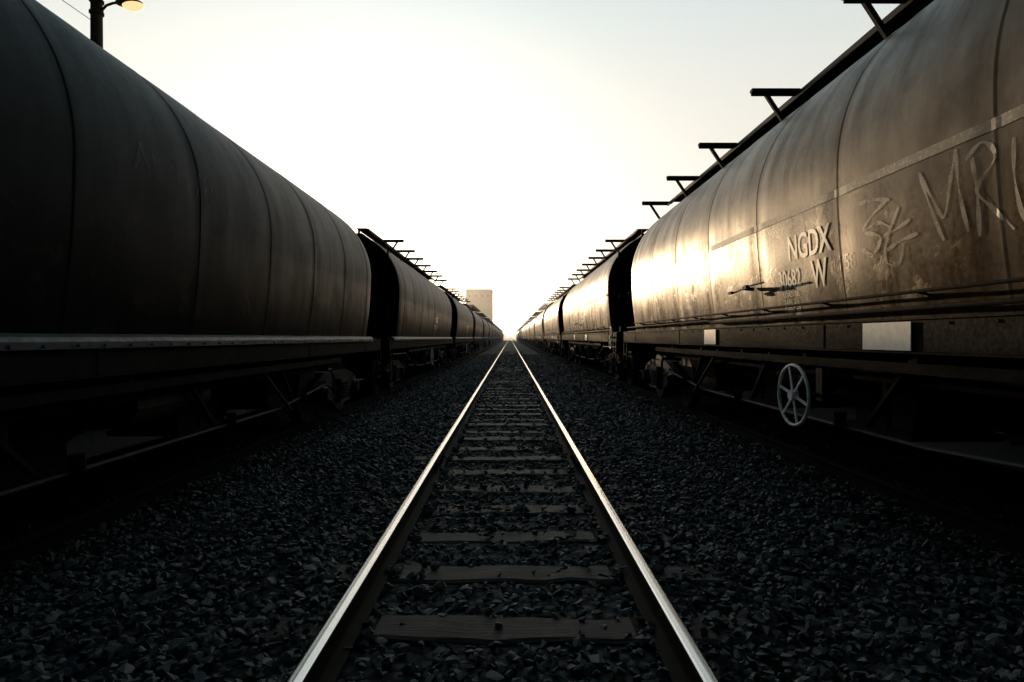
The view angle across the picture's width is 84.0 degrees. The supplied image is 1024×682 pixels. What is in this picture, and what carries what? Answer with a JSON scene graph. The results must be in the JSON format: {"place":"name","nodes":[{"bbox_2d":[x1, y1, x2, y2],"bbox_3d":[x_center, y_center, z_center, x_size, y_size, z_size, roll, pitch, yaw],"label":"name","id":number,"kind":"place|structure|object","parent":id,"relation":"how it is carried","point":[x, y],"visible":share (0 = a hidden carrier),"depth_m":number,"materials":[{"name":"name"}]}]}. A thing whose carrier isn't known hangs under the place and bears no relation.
{"place":"outdoors","nodes":[
{"label":"outdoors","id":0,"kind":"place"},
{"bbox_2d":[36,0,899,337],"label":"sky","id":1,"kind":"structure","parent":0,"point":[504,142],"materials":[{"name":"white"}]},
{"bbox_2d":[0,338,1023,681],"bbox_3d":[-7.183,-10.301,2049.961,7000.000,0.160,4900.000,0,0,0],"label":"ground","id":2,"kind":"structure","parent":0,"point":[92,442],"depth_m":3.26,"materials":[{"name":"grey gravel"}]},
{"bbox_2d":[76,426,107,434],"bbox_3d":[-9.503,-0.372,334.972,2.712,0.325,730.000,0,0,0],"label":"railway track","id":3,"kind":"structure","parent":2,"relation":"on","point":[98,428],"depth_m":9.80,"materials":[{"name":"metal"}]},
{"bbox_2d":[89,0,143,47],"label":"street lamp","id":4,"kind":"object","parent":2,"relation":"on","point":[97,9],"visible":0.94,"depth_m":14.32,"materials":[{"name":"black metal"}]},
{"bbox_2d":[0,339,504,618],"bbox_3d":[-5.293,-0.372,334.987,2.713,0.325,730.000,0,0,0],"label":"railway track","id":5,"kind":"structure","parent":2,"relation":"on","point":[27,546],"depth_m":5.80,"materials":[{"name":"metal"}]},
{"bbox_2d":[0,0,380,497],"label":"hopper wagon","id":6,"kind":"object","parent":5,"relation":"on","point":[170,266],"visible":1,"depth_m":4.31,"materials":[{"name":"paint"}]},
{"bbox_2d":[309,228,453,394],"bbox_3d":[-4.163,-0.766,20.331,2.913,4.138,15.460,0,0,0],"label":"hopper wagon","id":7,"kind":"object","parent":5,"relation":"on","point":[413,316],"visible":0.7,"depth_m":15.35,"materials":[{"name":"paint"}]},
{"bbox_2d":[416,286,473,364],"bbox_3d":[-4.218,-0.855,35.831,2.913,4.138,15.460,0,0,0],"label":"hopper wagon","id":8,"kind":"object","parent":5,"relation":"on","point":[462,326],"visible":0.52,"depth_m":32.19,"materials":[{"name":"paint"}]},
{"bbox_2d":[462,303,482,355],"bbox_3d":[-4.272,-0.944,51.331,2.913,4.138,15.460,0,0,0],"label":"hopper wagon","id":9,"kind":"object","parent":5,"relation":"on","point":[477,329],"visible":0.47,"depth_m":48.59,"materials":[{"name":"paint"}]},
{"bbox_2d":[476,312,488,350],"bbox_3d":[-4.326,-1.034,66.830,2.913,4.138,15.460,0,0,0],"label":"hopper wagon","id":10,"kind":"object","parent":5,"relation":"on","point":[483,343],"visible":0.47,"depth_m":64.69,"materials":[{"name":"paint"}]},
{"bbox_2d":[483,318,492,347],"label":"hopper wagon","id":11,"kind":"object","parent":5,"relation":"on","point":[489,341],"visible":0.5,"depth_m":80.90,"materials":[{"name":"paint"}]},
{"bbox_2d":[488,321,494,345],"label":"hopper wagon","id":12,"kind":"object","parent":5,"relation":"on","point":[493,334],"visible":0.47,"depth_m":95.12,"materials":[{"name":"paint"}]},
{"bbox_2d":[490,323,496,344],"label":"hopper wagon","id":13,"kind":"object","parent":5,"relation":"on","point":[495,339],"visible":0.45,"depth_m":112.23,"materials":[{"name":"paint"}]},
{"bbox_2d":[466,289,492,323],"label":"grain silo building","id":14,"kind":"structure","parent":2,"relation":"on","point":[481,300],"depth_m":214.87,"materials":[{"name":"concrete"}]},
{"bbox_2d":[231,340,764,681],"bbox_3d":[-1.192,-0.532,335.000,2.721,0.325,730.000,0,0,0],"label":"railway track","id":15,"kind":"structure","parent":2,"relation":"on","point":[325,657],"depth_m":3.30,"materials":[{"name":"metal"}]},
{"bbox_2d":[503,333,515,338],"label":"distant tree line","id":16,"kind":"object","parent":2,"relation":"on","point":[504,337],"visible":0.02,"depth_m":571.44,"materials":[{"name":"beige plant"}]},
{"bbox_2d":[514,339,1023,597],"bbox_3d":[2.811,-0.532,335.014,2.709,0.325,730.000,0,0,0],"label":"railway track","id":17,"kind":"structure","parent":2,"relation":"on","point":[922,503],"depth_m":5.64,"materials":[{"name":"metal"}]},
{"bbox_2d":[522,323,526,343],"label":"hopper wagon","id":18,"kind":"object","parent":17,"relation":"on","point":[523,333],"visible":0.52,"depth_m":113.63,"materials":[{"name":"brown paint"}]},
{"bbox_2d":[524,320,531,344],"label":"hopper wagon","id":19,"kind":"object","parent":17,"relation":"on","point":[525,334],"visible":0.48,"depth_m":96.03,"materials":[{"name":"brown paint"}]},
{"bbox_2d":[526,317,534,346],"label":"hopper wagon","id":20,"kind":"object","parent":17,"relation":"on","point":[529,341],"visible":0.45,"depth_m":82.13,"materials":[{"name":"brown paint"}]},
{"bbox_2d":[530,311,541,348],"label":"hopper wagon","id":21,"kind":"object","parent":17,"relation":"on","point":[533,334],"visible":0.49,"depth_m":65.30,"materials":[{"name":"brown paint"}]},
{"bbox_2d":[535,302,552,352],"bbox_3d":[3.754,-1.110,52.258,2.960,4.138,15.460,0,0,0],"label":"hopper wagon","id":22,"kind":"object","parent":17,"relation":"on","point":[539,330],"visible":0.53,"depth_m":49.54,"materials":[{"name":"brown paint"}]},
{"bbox_2d":[543,284,597,360],"bbox_3d":[3.808,-1.020,36.758,2.960,4.138,15.460,0,0,0],"label":"hopper wagon","id":23,"kind":"object","parent":17,"relation":"on","point":[553,322],"visible":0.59,"depth_m":33.15,"materials":[{"name":"brown paint"}]},
{"bbox_2d":[562,229,680,384],"bbox_3d":[3.862,-0.931,21.259,2.960,4.138,15.460,0,0,0],"label":"hopper wagon","id":24,"kind":"object","parent":17,"relation":"on","point":[595,315],"visible":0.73,"depth_m":16.36,"materials":[{"name":"brown paint"}]},
{"bbox_2d":[623,0,1023,470],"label":"hopper wagon","id":25,"kind":"object","parent":17,"relation":"on","point":[849,222],"visible":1,"depth_m":4.31,"materials":[{"name":"brown paint"}]},
{"bbox_2d":[835,390,1023,445],"bbox_3d":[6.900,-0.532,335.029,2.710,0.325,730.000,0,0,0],"label":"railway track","id":26,"kind":"structure","parent":2,"relation":"on","point":[839,395],"depth_m":8.41,"materials":[{"name":"metal"}]}
]}

